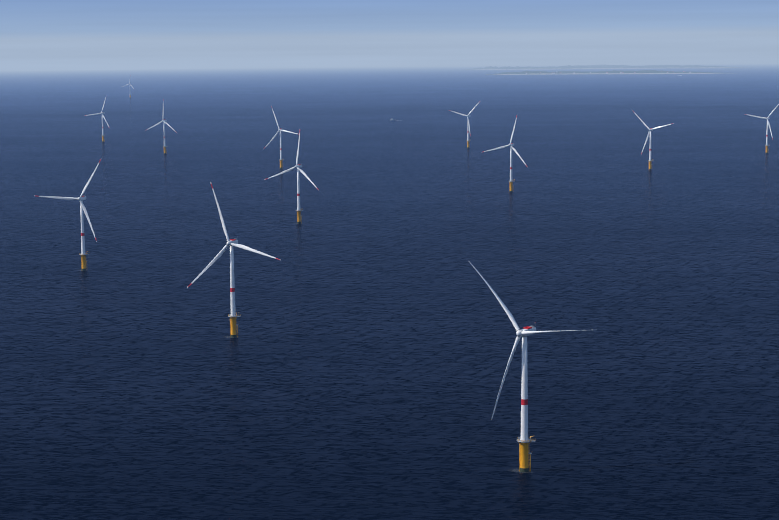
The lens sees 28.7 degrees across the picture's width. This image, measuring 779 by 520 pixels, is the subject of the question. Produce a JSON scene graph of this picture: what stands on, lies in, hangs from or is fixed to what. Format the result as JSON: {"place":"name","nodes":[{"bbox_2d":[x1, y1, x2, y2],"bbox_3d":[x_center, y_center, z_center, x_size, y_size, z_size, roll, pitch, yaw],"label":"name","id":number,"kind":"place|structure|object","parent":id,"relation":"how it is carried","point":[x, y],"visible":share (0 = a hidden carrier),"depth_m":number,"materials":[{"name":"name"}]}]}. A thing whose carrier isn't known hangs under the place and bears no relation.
{"place":"outdoors","nodes":[
{"label":"outdoors","id":0,"kind":"place"},
{"bbox_2d":[0,63,778,519],"bbox_3d":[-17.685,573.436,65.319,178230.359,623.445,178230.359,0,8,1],"label":"sea","id":1,"kind":"structure","parent":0,"point":[354,369],"depth_m":1682.13,"materials":[{"name":"liquid"}]},
{"bbox_2d":[37,159,100,270],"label":"turbine","id":2,"kind":"object","parent":1,"relation":"on","point":[81,198],"visible":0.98,"depth_m":1887.25,"materials":[{"name":"white paint"}]},
{"bbox_2d":[85,98,108,141],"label":"turbine","id":3,"kind":"object","parent":1,"relation":"on","point":[103,135],"visible":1,"depth_m":4726.52,"materials":[{"name":"white paint"}]},
{"bbox_2d":[147,106,176,153],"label":"turbine","id":4,"kind":"object","parent":1,"relation":"on","point":[164,122],"visible":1,"depth_m":4117.61,"materials":[{"name":"white paint"}]},
{"bbox_2d":[187,184,279,337],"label":"turbine","id":5,"kind":"object","parent":1,"relation":"on","point":[233,315],"visible":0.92,"depth_m":1429.40,"materials":[{"name":"white paint"}]},
{"bbox_2d":[266,106,296,168],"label":"turbine","id":6,"kind":"object","parent":1,"relation":"on","point":[281,159],"visible":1,"depth_m":3552.31,"materials":[{"name":"white paint"}]},
{"bbox_2d":[265,132,317,222],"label":"turbine","id":7,"kind":"object","parent":1,"relation":"on","point":[298,210],"visible":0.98,"depth_m":2393.72,"materials":[{"name":"white paint"}]},
{"bbox_2d":[449,101,479,147],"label":"turbine","id":8,"kind":"object","parent":1,"relation":"on","point":[468,130],"visible":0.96,"depth_m":4245.08,"materials":[{"name":"white paint"}]},
{"bbox_2d":[484,116,526,191],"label":"turbine","id":9,"kind":"object","parent":1,"relation":"on","point":[511,181],"visible":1,"depth_m":2896.13,"materials":[{"name":"white paint"}]},
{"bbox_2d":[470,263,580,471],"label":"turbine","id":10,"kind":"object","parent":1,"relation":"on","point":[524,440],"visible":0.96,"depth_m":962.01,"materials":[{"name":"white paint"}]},
{"bbox_2d":[632,110,673,169],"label":"turbine","id":11,"kind":"object","parent":1,"relation":"on","point":[650,160],"visible":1,"depth_m":3399.28,"materials":[{"name":"white paint"}]},
{"bbox_2d":[745,104,778,152],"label":"turbine","id":12,"kind":"object","parent":1,"relation":"on","point":[768,123],"visible":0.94,"depth_m":3909.01,"materials":[{"name":"white paint"}]},
{"bbox_2d":[0,0,778,70],"label":"sky","id":13,"kind":"structure","parent":0,"point":[36,35],"materials":[{"name":"blue"}]},
{"bbox_2d":[485,70,722,74],"bbox_3d":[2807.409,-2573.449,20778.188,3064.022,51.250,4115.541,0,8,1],"label":"island terrain","id":14,"kind":"structure","parent":0,"point":[588,72],"depth_m":19551.60,"materials":[{"name":"grey"}]}
]}

